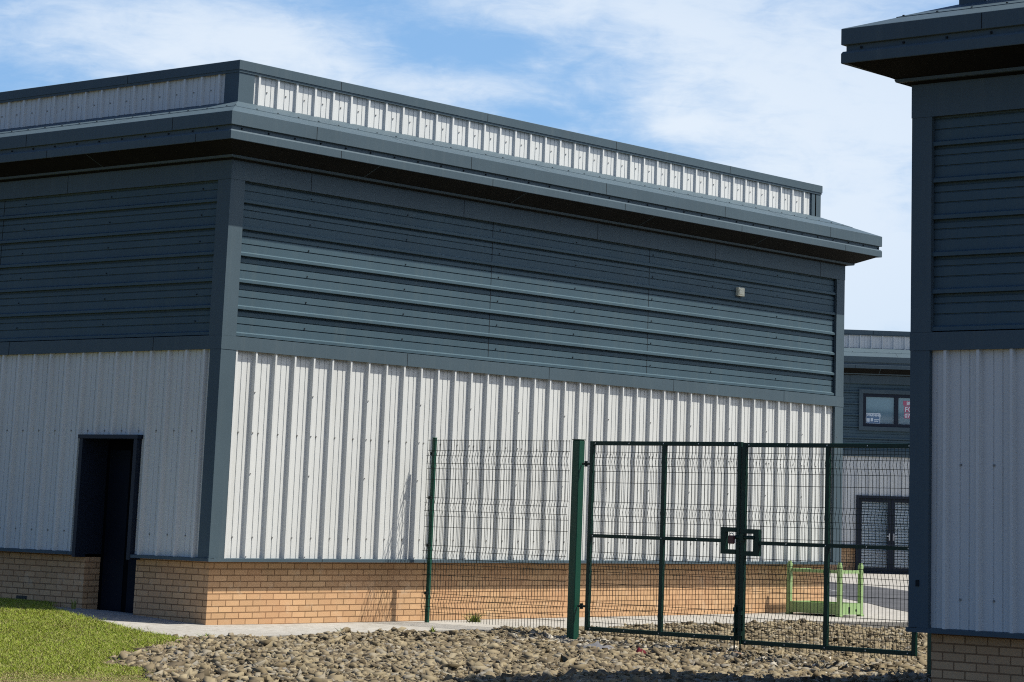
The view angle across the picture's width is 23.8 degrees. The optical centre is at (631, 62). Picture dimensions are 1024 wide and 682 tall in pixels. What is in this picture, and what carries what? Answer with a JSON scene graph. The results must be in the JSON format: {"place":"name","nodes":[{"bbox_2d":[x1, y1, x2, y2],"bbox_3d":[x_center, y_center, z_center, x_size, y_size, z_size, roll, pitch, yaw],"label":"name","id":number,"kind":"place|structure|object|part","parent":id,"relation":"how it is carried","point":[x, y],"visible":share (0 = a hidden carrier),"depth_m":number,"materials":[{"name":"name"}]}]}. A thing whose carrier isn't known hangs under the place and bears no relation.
{"place":"outdoors","nodes":[
{"label":"outdoors","id":0,"kind":"place"},
{"bbox_2d":[0,597,191,681],"bbox_3d":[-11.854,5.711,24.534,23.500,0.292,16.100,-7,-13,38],"label":"lawn","id":1,"kind":"structure","parent":0,"point":[72,679],"depth_m":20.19,"materials":[{"name":"plant"}]},
{"bbox_2d":[50,606,785,636],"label":"path","id":2,"kind":"structure","parent":0,"point":[158,625],"depth_m":30.22,"materials":[{"name":"concrete"}]},
{"bbox_2d":[70,599,76,608],"bbox_3d":[-7.052,6.828,30.625,0.113,0.140,0.147,-7,-13,38],"label":"weed","id":3,"kind":"object","parent":2,"relation":"on","point":[73,606],"visible":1,"depth_m":30.62,"materials":[{"name":"green plant"}]},
{"bbox_2d":[460,612,493,621],"bbox_3d":[-2.079,7.425,32.498,0.507,0.140,0.425,3,-11,-5],"label":"weed","id":4,"kind":"object","parent":2,"relation":"on","point":[478,619],"visible":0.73,"depth_m":32.46,"materials":[{"name":"green plant"}]},
{"bbox_2d":[421,437,569,626],"bbox_3d":[-1.762,6.103,31.424,2.480,2.462,0.110,-7,-13,38],"label":"fence","id":5,"kind":"object","parent":2,"relation":"on","point":[432,497],"visible":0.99,"depth_m":31.48,"materials":[{"name":"green metal"}]},
{"bbox_2d":[0,0,958,331],"label":"sky","id":6,"kind":"structure","parent":0,"point":[762,86],"materials":[{"name":"blue"}]},
{"bbox_2d":[706,573,908,628],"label":"pavement","id":7,"kind":"structure","parent":0,"point":[883,613],"depth_m":39.02,"materials":[{"name":"concrete"}]},
{"bbox_2d":[785,561,863,616],"bbox_3d":[3.074,8.338,38.458,1.044,0.825,0.684,-7,-13,38],"label":"stillage","id":8,"kind":"object","parent":7,"relation":"on","point":[853,606],"visible":0.73,"depth_m":38.24,"materials":[{"name":"green paint"}]},
{"bbox_2d":[830,329,909,574],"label":"office unit","id":9,"kind":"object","parent":7,"relation":"on","point":[876,395],"visible":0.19,"depth_m":70.85,"materials":[{"name":"metal"}]},
{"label":"glazed door","id":10,"kind":"part","parent":9,"relation":"part of","materials":[{"name":"black paint"}]},
{"bbox_2d":[863,393,909,427],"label":"window","id":11,"kind":"structure","parent":9,"relation":"in","point":[879,410],"depth_m":71.08,"materials":[{"name":"glass"}]},
{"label":"glazed door","id":12,"kind":"part","parent":9,"relation":"part of","materials":[{"name":"black paint"}]},
{"bbox_2d":[829,582,907,611],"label":"road","id":13,"kind":"structure","parent":0,"point":[866,590],"depth_m":49.30,"materials":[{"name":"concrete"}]},
{"bbox_3d":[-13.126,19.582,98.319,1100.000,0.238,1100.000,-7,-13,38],"label":"ground","id":14,"kind":"structure","parent":0,"visible":0},
{"bbox_2d":[0,60,881,624],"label":"industrial unit","id":15,"kind":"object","parent":14,"relation":"on","point":[268,334],"visible":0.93,"depth_m":32.34,"materials":[{"name":"metal"}]},
{"bbox_3d":[-6.544,5.885,30.839,1.200,2.300,0.494,-7,-13,38],"label":"doorway","id":16,"kind":"part","parent":15,"relation":"part of","materials":[{"name":"black paint"}]},
{"bbox_2d":[103,618,930,681],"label":"rubble","id":17,"kind":"object","parent":14,"relation":"on","point":[504,653],"visible":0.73,"depth_m":25.95,"materials":[{"name":"stone"}]},
{"bbox_2d":[566,439,584,639],"bbox_3d":[-0.703,6.051,30.609,0.260,2.567,0.260,-7,-13,38],"label":"gate post","id":18,"kind":"object","parent":17,"relation":"on","point":[575,543],"visible":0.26,"depth_m":30.57,"materials":[{"name":"metal"}]},
{"bbox_2d":[577,441,743,650],"bbox_3d":[0.323,5.934,29.787,2.500,2.535,0.100,-7,-13,38],"label":"gate leaf","id":19,"kind":"object","parent":18,"relation":"attached to","point":[723,546],"visible":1,"depth_m":29.76,"materials":[{"name":"green metal"}]},
{"bbox_2d":[728,533,734,543],"bbox_3d":[1.201,5.700,29.070,0.100,0.133,0.030,-7,-13,38],"label":"padlock","id":20,"kind":"object","parent":19,"relation":"hanging from","point":[731,539],"visible":1,"depth_m":29.05,"materials":[{"name":"metal"}]},
{"bbox_2d":[583,641,613,648],"bbox_3d":[-0.391,6.817,28.367,0.500,0.120,0.260,-5,-12,32],"label":"plastic sheet","id":21,"kind":"object","parent":17,"relation":"on","point":[598,644],"visible":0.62,"depth_m":28.34,"materials":[{"name":"white plastic"}]},
{"bbox_2d":[636,648,645,653],"bbox_3d":[0.108,6.791,28.032,0.100,0.076,0.150,11,-14,-41],"label":"rag","id":22,"kind":"object","parent":17,"relation":"on","point":[640,650],"visible":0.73,"depth_m":28.01,"materials":[{"name":"red fabric"}]},
{"bbox_2d":[927,633,930,673],"bbox_3d":[3.421,5.610,27.350,0.260,2.657,0.260,-7,-13,38],"label":"gate post","id":23,"kind":"object","parent":17,"relation":"on","point":[928,653],"depth_m":27.14,"materials":[{"name":"metal"}]},
{"bbox_2d":[734,443,917,659],"bbox_3d":[2.294,5.707,28.233,2.680,2.525,0.100,-7,-13,38],"label":"gate leaf","id":24,"kind":"object","parent":23,"relation":"attached to","point":[743,537],"visible":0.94,"depth_m":28.34,"materials":[{"name":"green metal"}]},
{"bbox_2d":[841,0,1023,681],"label":"industrial unit","id":25,"kind":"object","parent":14,"relation":"on","point":[959,68],"visible":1,"depth_m":21.34,"materials":[{"name":"metal"}]}
]}

